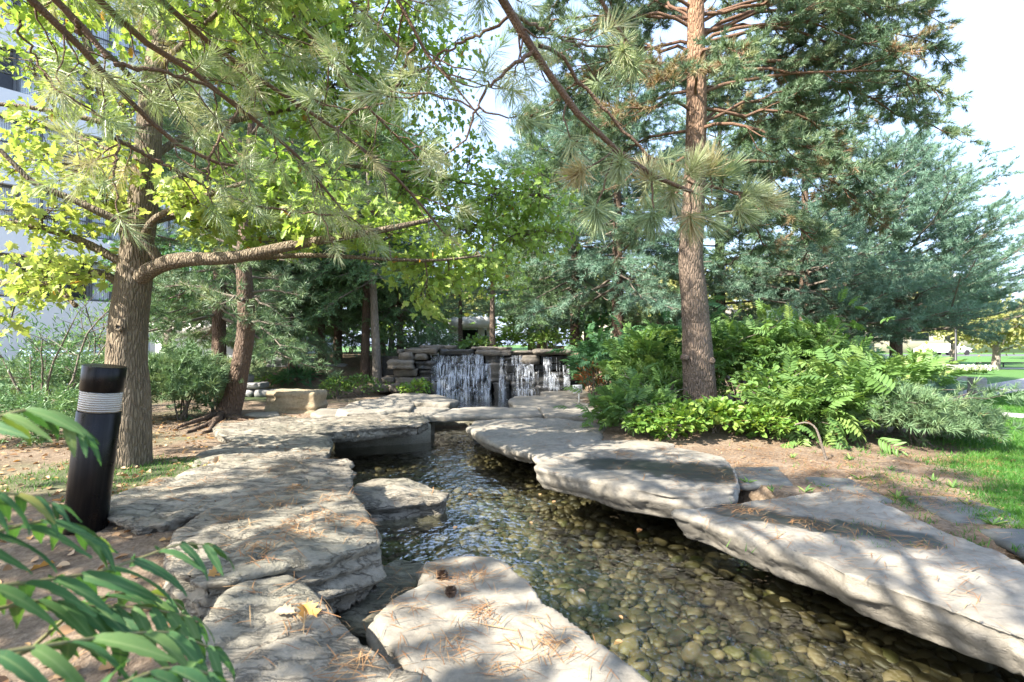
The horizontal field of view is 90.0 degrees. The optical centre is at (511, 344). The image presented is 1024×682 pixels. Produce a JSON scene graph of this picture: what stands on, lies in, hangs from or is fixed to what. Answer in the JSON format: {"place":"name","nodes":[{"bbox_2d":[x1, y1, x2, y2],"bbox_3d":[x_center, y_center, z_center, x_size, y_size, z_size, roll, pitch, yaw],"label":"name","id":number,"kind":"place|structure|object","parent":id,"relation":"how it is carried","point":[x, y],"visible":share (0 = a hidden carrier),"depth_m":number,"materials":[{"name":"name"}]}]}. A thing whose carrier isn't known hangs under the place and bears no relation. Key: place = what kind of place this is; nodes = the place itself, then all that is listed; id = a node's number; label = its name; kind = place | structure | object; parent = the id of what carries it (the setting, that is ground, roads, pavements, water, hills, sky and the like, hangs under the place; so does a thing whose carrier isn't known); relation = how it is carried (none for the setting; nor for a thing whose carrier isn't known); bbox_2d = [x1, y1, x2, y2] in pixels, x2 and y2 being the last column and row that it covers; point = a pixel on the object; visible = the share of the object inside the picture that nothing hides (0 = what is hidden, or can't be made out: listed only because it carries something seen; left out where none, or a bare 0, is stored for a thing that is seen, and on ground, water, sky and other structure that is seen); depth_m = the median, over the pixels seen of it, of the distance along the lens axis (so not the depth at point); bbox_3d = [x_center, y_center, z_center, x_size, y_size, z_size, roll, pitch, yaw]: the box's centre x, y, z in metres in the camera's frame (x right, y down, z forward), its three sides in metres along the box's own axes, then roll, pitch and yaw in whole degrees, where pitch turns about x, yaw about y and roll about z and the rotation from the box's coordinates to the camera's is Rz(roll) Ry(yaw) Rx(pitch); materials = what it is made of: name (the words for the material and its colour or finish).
{"place":"outdoors","nodes":[
{"label":"outdoors","id":0,"kind":"place"},
{"bbox_2d":[0,0,334,371],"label":"apartment house","id":1,"kind":"structure","parent":0,"point":[11,88],"depth_m":23.86,"materials":[{"name":"white concrete"}]},
{"bbox_2d":[16,191,88,237],"bbox_3d":[-21.476,-6.135,24.000,0.225,1.930,2.547,0,0,40],"label":"window","id":2,"kind":"structure","parent":1,"relation":"in","point":[85,221],"depth_m":23.97,"materials":[{"name":"blue glass"}]},
{"bbox_2d":[16,119,88,172],"bbox_3d":[-21.476,-9.185,24.000,0.225,1.930,2.547,0,0,40],"label":"window","id":3,"kind":"structure","parent":1,"relation":"in","point":[45,134],"depth_m":23.90,"materials":[{"name":"blue glass"}]},
{"bbox_2d":[16,52,88,107],"bbox_3d":[-21.476,-12.235,24.000,0.225,1.930,2.547,0,0,40],"label":"window","id":4,"kind":"structure","parent":1,"relation":"in","point":[23,90],"depth_m":23.46,"materials":[{"name":"blue glass"}]},
{"bbox_2d":[89,262,112,301],"bbox_3d":[-19.830,-3.085,25.946,0.225,1.930,2.547,0,0,40],"label":"window","id":5,"kind":"structure","parent":1,"relation":"in","point":[92,287],"depth_m":25.28,"materials":[{"name":"blue glass"}]},
{"bbox_2d":[89,14,145,64],"bbox_3d":[-19.830,-15.285,25.946,0.225,1.930,2.547,0,0,40],"label":"window","id":6,"kind":"structure","parent":1,"relation":"in","point":[100,34],"depth_m":25.62,"materials":[{"name":"blue glass"}]},
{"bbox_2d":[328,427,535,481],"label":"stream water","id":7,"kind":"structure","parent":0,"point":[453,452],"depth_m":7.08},
{"bbox_2d":[450,396,509,407],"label":"pool water","id":8,"kind":"structure","parent":0,"point":[484,402],"depth_m":12.41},
{"bbox_2d":[0,345,1023,681],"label":"ground","id":9,"kind":"structure","parent":0,"point":[32,629],"depth_m":4.94,"materials":[{"name":"soil"}]},
{"bbox_2d":[0,375,78,446],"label":"juniper","id":10,"kind":"object","parent":9,"relation":"on","point":[65,405],"visible":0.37,"depth_m":6.35,"materials":[{"name":"green plant"}]},
{"bbox_2d":[0,337,96,419],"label":"juniper","id":11,"kind":"object","parent":9,"relation":"on","point":[4,371],"visible":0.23,"depth_m":8.39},
{"bbox_2d":[0,285,109,431],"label":"bush","id":12,"kind":"object","parent":9,"relation":"on","point":[53,361],"visible":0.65,"depth_m":7.49,"materials":[{"name":"green plant"}]},
{"bbox_2d":[0,338,149,404],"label":"juniper","id":13,"kind":"object","parent":9,"relation":"on","point":[68,370],"visible":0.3,"depth_m":7.87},
{"bbox_2d":[62,364,126,534],"bbox_3d":[-2.695,0.762,3.292,0.232,1.264,0.232,7,0,0],"label":"bollard light","id":14,"kind":"object","parent":9,"relation":"on","point":[89,486],"visible":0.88,"depth_m":3.21,"materials":[{"name":"black metal"}]},
{"bbox_2d":[36,285,171,382],"bbox_3d":[-7.687,0.095,9.574,1.902,2.483,1.960,0,0,40],"label":"bush","id":15,"kind":"object","parent":9,"relation":"on","point":[95,318],"visible":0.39,"depth_m":9.44,"materials":[{"name":"green plant"}]},
{"bbox_2d":[0,407,234,681],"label":"sumac","id":16,"kind":"object","parent":9,"relation":"on","point":[122,631],"visible":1,"depth_m":0.95,"materials":[{"name":"plant"}]},
{"bbox_2d":[84,225,231,344],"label":"leafy tree","id":17,"kind":"object","parent":9,"relation":"on","point":[163,253],"visible":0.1,"depth_m":16.85,"materials":[{"name":"green plant"}]},
{"bbox_2d":[28,21,352,393],"bbox_3d":[-7.150,-3.291,12.682,6.309,9.286,6.925,0,0,-11],"label":"pine tree","id":18,"kind":"object","parent":9,"relation":"on","point":[221,340],"visible":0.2,"depth_m":11.71,"materials":[{"name":"green plant"}]},
{"bbox_2d":[148,332,242,420],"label":"mugo pine","id":19,"kind":"object","parent":9,"relation":"on","point":[171,371],"visible":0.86,"depth_m":8.67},
{"bbox_2d":[107,457,356,534],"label":"stone slab","id":20,"kind":"structure","parent":9,"relation":"on","point":[158,510],"depth_m":3.95,"materials":[{"name":"stone"}]},
{"bbox_2d":[149,268,315,356],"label":"building","id":21,"kind":"structure","parent":9,"relation":"on","point":[153,348],"depth_m":19.80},
{"bbox_2d":[153,66,319,435],"bbox_3d":[-4.984,-1.893,9.276,3.812,6.642,2.502,0,0,42],"label":"leaning pine","id":22,"kind":"object","parent":9,"relation":"on","point":[230,404],"visible":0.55,"depth_m":9.11,"materials":[{"name":"green plant"}]},
{"bbox_2d":[245,374,276,396],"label":"block wall","id":23,"kind":"structure","parent":9,"relation":"on","point":[256,389],"depth_m":12.64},
{"bbox_2d":[191,433,333,467],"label":"stone slab","id":24,"kind":"structure","parent":9,"relation":"on","point":[304,444],"depth_m":5.80,"materials":[{"name":"stone"}]},
{"bbox_2d":[183,66,364,373],"bbox_3d":[-6.253,-3.708,15.105,4.975,9.260,5.252,0,0,20],"label":"spruce tree","id":25,"kind":"object","parent":9,"relation":"on","point":[346,329],"visible":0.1,"depth_m":14.51,"materials":[{"name":"plant"}]},
{"bbox_2d":[163,484,386,620],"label":"stone slab","id":26,"kind":"structure","parent":9,"relation":"on","point":[338,573],"depth_m":2.81,"materials":[{"name":"stone"}]},
{"bbox_2d":[0,0,584,468],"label":"maple tree","id":27,"kind":"object","parent":9,"relation":"on","point":[136,268],"visible":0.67,"depth_m":5.23,"materials":[{"name":"green plant"}]},
{"bbox_2d":[267,356,323,387],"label":"bush","id":28,"kind":"object","parent":9,"relation":"on","point":[283,374],"visible":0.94,"depth_m":13.92,"materials":[{"name":"green plant"}]},
{"bbox_2d":[264,388,327,412],"bbox_3d":[-4.164,1.134,9.951,1.038,0.534,0.657,0,0,0],"label":"boulder","id":29,"kind":"object","parent":9,"relation":"on","point":[282,400],"visible":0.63,"depth_m":9.68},
{"bbox_2d":[206,134,402,366],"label":"spruce tree","id":30,"kind":"object","parent":9,"relation":"on","point":[321,327],"visible":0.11,"depth_m":14.36,"materials":[{"name":"plant"}]},
{"bbox_2d":[266,355,347,366],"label":"slab wall","id":31,"kind":"structure","parent":9,"relation":"on","point":[299,365],"depth_m":15.25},
{"bbox_2d":[183,575,431,681],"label":"stone slab","id":32,"kind":"structure","parent":9,"relation":"on","point":[240,642],"depth_m":2.03,"materials":[{"name":"stone"}]},
{"bbox_2d":[212,412,429,442],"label":"stone slab","id":33,"kind":"structure","parent":9,"relation":"on","point":[354,428],"depth_m":7.34,"materials":[{"name":"stone"}]},
{"bbox_2d":[317,375,354,398],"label":"bush","id":34,"kind":"object","parent":9,"relation":"on","point":[335,384],"visible":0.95,"depth_m":12.36,"materials":[{"name":"green plant"}]},
{"bbox_2d":[251,101,434,362],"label":"spruce tree","id":35,"kind":"object","parent":9,"relation":"on","point":[338,334],"visible":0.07,"depth_m":14.83,"materials":[{"name":"plant"}]},
{"bbox_2d":[299,68,422,381],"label":"spruce tree","id":36,"kind":"object","parent":9,"relation":"on","point":[365,356],"visible":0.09,"depth_m":14.28,"materials":[{"name":"plant"}]},
{"bbox_2d":[338,372,394,396],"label":"bush","id":37,"kind":"object","parent":9,"relation":"on","point":[358,379],"visible":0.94,"depth_m":12.86,"materials":[{"name":"green plant"}]},
{"bbox_2d":[300,84,435,383],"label":"spruce tree","id":38,"kind":"object","parent":9,"relation":"on","point":[376,358],"visible":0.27,"depth_m":13.79,"materials":[{"name":"green plant"}]},
{"bbox_2d":[335,397,413,416],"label":"stone slab","id":39,"kind":"structure","parent":9,"relation":"on","point":[384,406],"depth_m":9.25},
{"bbox_2d":[334,559,423,646],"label":"stone slab","id":40,"kind":"structure","parent":9,"relation":"on","point":[356,614],"depth_m":2.95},
{"bbox_2d":[0,0,798,265],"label":"overhanging pine","id":41,"kind":"object","parent":9,"relation":"on","point":[651,170],"visible":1,"depth_m":2.90,"materials":[{"name":"green plant"}]},
{"bbox_2d":[341,133,465,354],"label":"spruce tree","id":42,"kind":"object","parent":9,"relation":"on","point":[397,312],"visible":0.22,"depth_m":15.09,"materials":[{"name":"plant"}]},
{"bbox_2d":[314,79,495,352],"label":"pine tree","id":43,"kind":"object","parent":9,"relation":"on","point":[475,305],"visible":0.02,"depth_m":21.59,"materials":[{"name":"green plant"}]},
{"bbox_2d":[396,377,433,393],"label":"bush","id":44,"kind":"object","parent":9,"relation":"on","point":[419,383],"visible":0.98,"depth_m":12.55,"materials":[{"name":"green plant"}]},
{"bbox_2d":[379,306,455,349],"bbox_3d":[-3.953,-0.602,20.494,3.459,1.978,3.665,0,0,0],"label":"bush","id":45,"kind":"object","parent":9,"relation":"on","point":[443,322],"visible":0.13,"depth_m":20.00,"materials":[{"name":"green plant"}]},
{"bbox_2d":[381,392,459,409],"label":"stone slab","id":46,"kind":"structure","parent":9,"relation":"on","point":[418,399],"depth_m":10.94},
{"bbox_2d":[390,324,460,354],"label":"bush","id":47,"kind":"object","parent":9,"relation":"on","point":[422,339],"visible":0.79,"depth_m":15.31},
{"bbox_2d":[410,407,449,422],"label":"stone slab","id":48,"kind":"structure","parent":9,"relation":"on","point":[426,412],"depth_m":9.19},
{"bbox_2d":[438,250,489,348],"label":"pine tree","id":49,"kind":"object","parent":9,"relation":"on","point":[460,327],"visible":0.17,"depth_m":18.44,"materials":[{"name":"green plant"}]},
{"bbox_2d":[448,317,496,348],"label":"pavilion","id":50,"kind":"structure","parent":9,"relation":"on","point":[481,323],"depth_m":23.50,"materials":[{"name":"white paint"}]},
{"bbox_2d":[450,334,498,348],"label":"bush","id":51,"kind":"object","parent":9,"relation":"on","point":[481,341],"visible":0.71,"depth_m":15.19,"materials":[{"name":"green plant"}]},
{"bbox_2d":[373,345,576,398],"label":"waterfall wall","id":52,"kind":"structure","parent":9,"relation":"on","point":[451,371],"depth_m":13.55,"materials":[{"name":"stone"}]},
{"bbox_2d":[453,217,534,346],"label":"pine tree","id":53,"kind":"object","parent":9,"relation":"on","point":[492,322],"visible":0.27,"depth_m":15.14,"materials":[{"name":"green plant"}]},
{"bbox_2d":[472,327,535,349],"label":"bush","id":54,"kind":"object","parent":9,"relation":"on","point":[513,337],"visible":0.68,"depth_m":16.79,"materials":[{"name":"green plant"}]},
{"bbox_2d":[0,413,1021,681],"bbox_3d":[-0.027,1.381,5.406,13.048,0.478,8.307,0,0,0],"label":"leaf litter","id":55,"kind":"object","parent":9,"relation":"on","point":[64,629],"visible":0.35,"depth_m":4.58,"materials":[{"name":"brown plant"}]},
{"bbox_2d":[18,401,1023,681],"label":"needle litter","id":56,"kind":"object","parent":9,"relation":"on","point":[556,641],"visible":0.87,"depth_m":3.04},
{"bbox_2d":[469,303,583,349],"bbox_3d":[0.908,-0.576,20.858,3.895,2.247,3.765,0,0,33],"label":"bush","id":57,"kind":"object","parent":9,"relation":"on","point":[513,321],"visible":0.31,"depth_m":20.42,"materials":[{"name":"green plant"}]},
{"bbox_2d":[497,246,560,349],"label":"spruce tree","id":58,"kind":"object","parent":9,"relation":"on","point":[513,299],"visible":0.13,"depth_m":20.70,"materials":[{"name":"green plant"}]},
{"bbox_2d":[466,417,605,463],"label":"stone slab","id":59,"kind":"structure","parent":9,"relation":"on","point":[546,433],"depth_m":7.11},
{"bbox_2d":[508,395,590,410],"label":"stone slab","id":60,"kind":"structure","parent":9,"relation":"on","point":[537,401],"depth_m":11.06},
{"bbox_2d":[443,95,659,348],"bbox_3d":[2.303,-5.588,23.732,9.768,11.866,9.499,0,0,-36],"label":"pine tree","id":61,"kind":"object","parent":9,"relation":"on","point":[497,159],"visible":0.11,"depth_m":22.71,"materials":[{"name":"green plant"}]},
{"bbox_2d":[522,323,582,351],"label":"bush","id":62,"kind":"object","parent":9,"relation":"on","point":[556,337],"visible":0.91,"depth_m":15.63,"materials":[{"name":"green plant"}]},
{"bbox_2d":[540,390,598,398],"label":"stone slab","id":63,"kind":"structure","parent":9,"relation":"on","point":[564,393],"depth_m":12.39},
{"bbox_2d":[479,77,673,345],"bbox_3d":[2.246,-4.555,17.537,6.925,9.286,6.309,0,0,-10],"label":"pine tree","id":64,"kind":"object","parent":9,"relation":"on","point":[572,288],"visible":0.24,"depth_m":16.84,"materials":[{"name":"green plant"}]},
{"bbox_2d":[572,357,608,398],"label":"red bush","id":65,"kind":"object","parent":9,"relation":"on","point":[588,374],"visible":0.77,"depth_m":11.68,"materials":[{"name":"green plant"}]},
{"bbox_2d":[555,283,632,340],"bbox_3d":[3.099,-1.040,19.967,3.819,2.564,3.644,0,0,-32],"label":"bush","id":66,"kind":"object","parent":9,"relation":"on","point":[594,317],"visible":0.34,"depth_m":19.41,"materials":[{"name":"green plant"}]},
{"bbox_2d":[531,440,674,464],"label":"stone slab","id":67,"kind":"structure","parent":9,"relation":"on","point":[539,456],"depth_m":6.36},
{"bbox_2d":[563,313,645,389],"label":"sumac","id":68,"kind":"object","parent":9,"relation":"on","point":[585,350],"visible":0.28,"depth_m":12.36,"materials":[{"name":"green plant"}]},
{"bbox_2d":[545,324,678,390],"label":"sumac","id":69,"kind":"object","parent":9,"relation":"on","point":[598,355],"visible":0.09,"depth_m":11.28,"materials":[{"name":"green plant"}]},
{"bbox_2d":[554,363,680,436],"bbox_3d":[1.840,0.871,7.624,1.926,1.181,1.873,0,0,-28],"label":"sumac","id":70,"kind":"object","parent":9,"relation":"on","point":[622,397],"visible":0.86,"depth_m":7.44,"materials":[{"name":"green plant"}]},
{"bbox_2d":[511,29,730,337],"bbox_3d":[3.095,-4.580,15.449,6.873,10.115,7.543,0,0,15],"label":"pine tree","id":71,"kind":"object","parent":9,"relation":"on","point":[618,283],"visible":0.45,"depth_m":14.63,"materials":[{"name":"green plant"}]},
{"bbox_2d":[534,447,739,518],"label":"stone slab","id":72,"kind":"structure","parent":9,"relation":"on","point":[581,475],"depth_m":4.78,"materials":[{"name":"stone"}]},
{"bbox_2d":[593,357,682,410],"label":"sumac","id":73,"kind":"object","parent":9,"relation":"on","point":[636,368],"visible":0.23,"depth_m":9.36,"materials":[{"name":"green plant"}]},
{"bbox_2d":[593,321,723,389],"bbox_3d":[2.847,0.555,10.326,2.377,2.107,2.550,0,0,0],"label":"sumac","id":74,"kind":"object","parent":9,"relation":"on","point":[649,343],"visible":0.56,"depth_m":9.94,"materials":[{"name":"green plant"}]},
{"bbox_2d":[610,358,726,405],"bbox_3d":[2.594,0.716,8.839,1.692,1.026,1.922,0,0,-42],"label":"bush","id":75,"kind":"object","parent":9,"relation":"on","point":[672,376],"visible":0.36,"depth_m":8.82,"materials":[{"name":"green plant"}]},
{"bbox_2d":[621,398,716,441],"bbox_3d":[2.131,1.032,6.978,1.299,0.593,1.148,0,0,0],"label":"bush","id":76,"kind":"object","parent":9,"relation":"on","point":[688,422],"visible":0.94,"depth_m":6.77,"materials":[{"name":"green plant"}]},
{"bbox_2d":[619,295,751,400],"bbox_3d":[3.521,0.208,10.619,2.640,2.559,2.478,0,0,0],"label":"sumac","id":77,"kind":"object","parent":9,"relation":"on","point":[713,319],"visible":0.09,"depth_m":10.41,"materials":[{"name":"green plant"}]},
{"bbox_2d":[353,476,1023,681],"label":"stream bed","id":78,"kind":"object","parent":9,"relation":"in","point":[823,619],"visible":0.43,"depth_m":3.64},
{"bbox_2d":[334,423,430,448],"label":"stone slab","id":79,"kind":"structure","parent":78,"relation":"on","point":[424,437],"depth_m":8.15,"materials":[{"name":"stone"}]},
{"bbox_2d":[351,478,450,538],"bbox_3d":[-1.126,1.594,5.081,1.052,0.396,1.000,0,0,0],"label":"boulder","id":80,"kind":"object","parent":78,"relation":"on","point":[412,513],"visible":0.76,"depth_m":4.78,"materials":[{"name":"stone"}]},
{"bbox_2d":[366,556,649,681],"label":"stone slab","id":81,"kind":"structure","parent":78,"relation":"on","point":[518,593],"depth_m":2.39,"materials":[{"name":"stone"}]},
{"bbox_2d":[671,395,759,432],"bbox_3d":[2.781,0.984,7.143,1.181,0.553,1.095,0,0,0],"label":"bush","id":82,"kind":"object","parent":9,"relation":"on","point":[723,409],"visible":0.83,"depth_m":6.85,"materials":[{"name":"green plant"}]},
{"bbox_2d":[672,302,812,404],"bbox_3d":[4.206,0.283,9.687,2.571,2.184,2.842,0,0,0],"label":"sumac","id":83,"kind":"object","parent":9,"relation":"on","point":[726,352],"visible":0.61,"depth_m":8.97,"materials":[{"name":"green plant"}]},
{"bbox_2d":[608,70,877,377],"bbox_3d":[7.464,-4.307,18.295,8.866,11.074,9.117,0,0,2],"label":"pine tree","id":84,"kind":"object","parent":9,"relation":"on","point":[721,253],"visible":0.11,"depth_m":16.01,"materials":[{"name":"green plant"}]},
{"bbox_2d":[506,0,985,402],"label":"scots pine","id":85,"kind":"object","parent":9,"relation":"on","point":[695,65],"visible":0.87,"depth_m":8.36,"materials":[{"name":"green plant"}]},
{"bbox_2d":[734,466,792,490],"bbox_3d":[2.461,1.315,5.090,0.502,0.077,0.945,0,0,19],"label":"paving stone","id":86,"kind":"object","parent":9,"relation":"on","point":[763,478],"visible":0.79,"depth_m":4.93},
{"bbox_2d":[727,403,807,437],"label":"bush","id":87,"kind":"object","parent":9,"relation":"on","point":[763,420],"visible":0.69,"depth_m":6.73,"materials":[{"name":"green plant"}]},
{"bbox_2d":[724,351,812,404],"bbox_3d":[4.029,0.659,7.884,1.594,1.148,1.341,0,0,-31],"label":"bush","id":88,"kind":"object","parent":9,"relation":"on","point":[769,378],"visible":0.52,"depth_m":7.81,"materials":[{"name":"green plant"}]},
{"bbox_2d":[716,286,895,395],"bbox_3d":[4.978,0.236,9.109,2.529,2.420,3.110,0,0,0],"label":"sumac","id":89,"kind":"object","parent":9,"relation":"on","point":[837,341],"visible":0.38,"depth_m":8.76,"materials":[{"name":"green plant"}]},
{"bbox_2d":[742,351,877,449],"bbox_3d":[3.831,0.846,6.965,1.570,1.526,1.739,0,0,-15],"label":"sumac","id":90,"kind":"object","parent":9,"relation":"on","point":[806,405],"visible":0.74,"depth_m":6.65,"materials":[{"name":"green plant"}]},
{"bbox_2d":[780,318,881,372],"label":"sumac","id":91,"kind":"object","parent":9,"relation":"on","point":[855,340],"visible":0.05,"depth_m":9.10,"materials":[{"name":"green plant"}]},
{"bbox_2d":[677,78,1002,348],"bbox_3d":[9.300,-3.345,14.819,7.733,9.394,7.520,0,0,-7],"label":"pine tree","id":92,"kind":"object","parent":9,"relation":"on","point":[803,268],"visible":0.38,"depth_m":13.61,"materials":[{"name":"green plant"}]},
{"bbox_2d":[671,491,1023,676],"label":"stone slab","id":93,"kind":"structure","parent":9,"relation":"on","point":[899,601],"depth_m":3.00,"materials":[{"name":"stone"}]},
{"bbox_2d":[804,477,893,503],"bbox_3d":[2.990,1.310,4.596,0.445,0.075,0.766,0,0,8],"label":"paving stone","id":94,"kind":"object","parent":9,"relation":"on","point":[851,484],"visible":0.63,"depth_m":4.59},
{"bbox_2d":[774,333,927,455],"bbox_3d":[4.482,0.598,6.973,1.889,1.526,1.864,0,0,-34],"label":"sumac","id":95,"kind":"object","parent":9,"relation":"on","point":[863,380],"visible":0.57,"depth_m":6.65,"materials":[{"name":"green plant"}]},
{"bbox_2d":[744,121,1023,356],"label":"blue pine","id":96,"kind":"object","parent":9,"relation":"on","point":[982,286],"visible":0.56,"depth_m":13.63,"materials":[{"name":"green plant"}]},
{"bbox_2d":[842,335,968,433],"bbox_3d":[5.451,0.564,7.206,1.427,1.410,1.852,0,0,30],"label":"sumac","id":97,"kind":"object","parent":9,"relation":"on","point":[921,365],"visible":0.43,"depth_m":7.02,"materials":[{"name":"green plant"}]},
{"bbox_2d":[816,322,1023,352],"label":"tan house","id":98,"kind":"structure","parent":9,"relation":"on","point":[913,343],"depth_m":82.00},
{"bbox_2d":[849,374,1023,446],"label":"mugo pine","id":99,"kind":"object","parent":9,"relation":"on","point":[917,403],"visible":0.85,"depth_m":6.15,"materials":[{"name":"green needle"},{"name":"grey twig"}]},
{"bbox_2d":[905,496,1020,524],"bbox_3d":[3.509,1.310,4.017,0.634,0.072,0.722,0,0,0],"label":"paving stone","id":100,"kind":"object","parent":9,"relation":"on","point":[952,516],"visible":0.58,"depth_m":3.97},
{"bbox_2d":[918,299,1023,369],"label":"leafy tree","id":101,"kind":"object","parent":9,"relation":"on","point":[996,347],"visible":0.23,"depth_m":26.83,"materials":[{"name":"yellow plant"}]},
{"bbox_2d":[943,364,998,373],"bbox_3d":[19.579,1.088,22.768,2.792,0.484,1.852,0,0,0],"label":"flower bed","id":102,"kind":"object","parent":9,"relation":"on","point":[977,369],"visible":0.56,"depth_m":22.25,"materials":[{"name":"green plant"}]},
{"bbox_2d":[980,528,1023,559],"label":"paving stone","id":103,"kind":"object","parent":9,"relation":"on","point":[1016,538],"visible":0.84,"depth_m":3.38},
{"bbox_3d":[0.496,1.399,9.024,2.368,0.115,0.647,0,0,0],"label":"bridge slab","id":104,"kind":"object","parent":9,"relation":"on","visible":0},
{"bbox_2d":[429,407,542,422],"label":"bridge slab","id":105,"kind":"structure","parent":104,"relation":"on","point":[470,414],"depth_m":8.85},
{"bbox_2d":[540,407,638,420],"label":"bridge slab","id":106,"kind":"structure","parent":104,"relation":"on","point":[573,414],"depth_m":8.95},
{"bbox_2d":[0,390,1023,552],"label":"grass","id":107,"kind":"structure","parent":0,"point":[1013,448],"depth_m":5.14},
{"bbox_2d":[329,0,1023,345],"label":"sky","id":108,"kind":"structure","parent":0,"point":[992,31],"materials":[{"name":"white"}]},
{"bbox_2d":[953,378,1023,398],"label":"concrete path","id":109,"kind":"structure","parent":0,"point":[1012,382],"depth_m":16.28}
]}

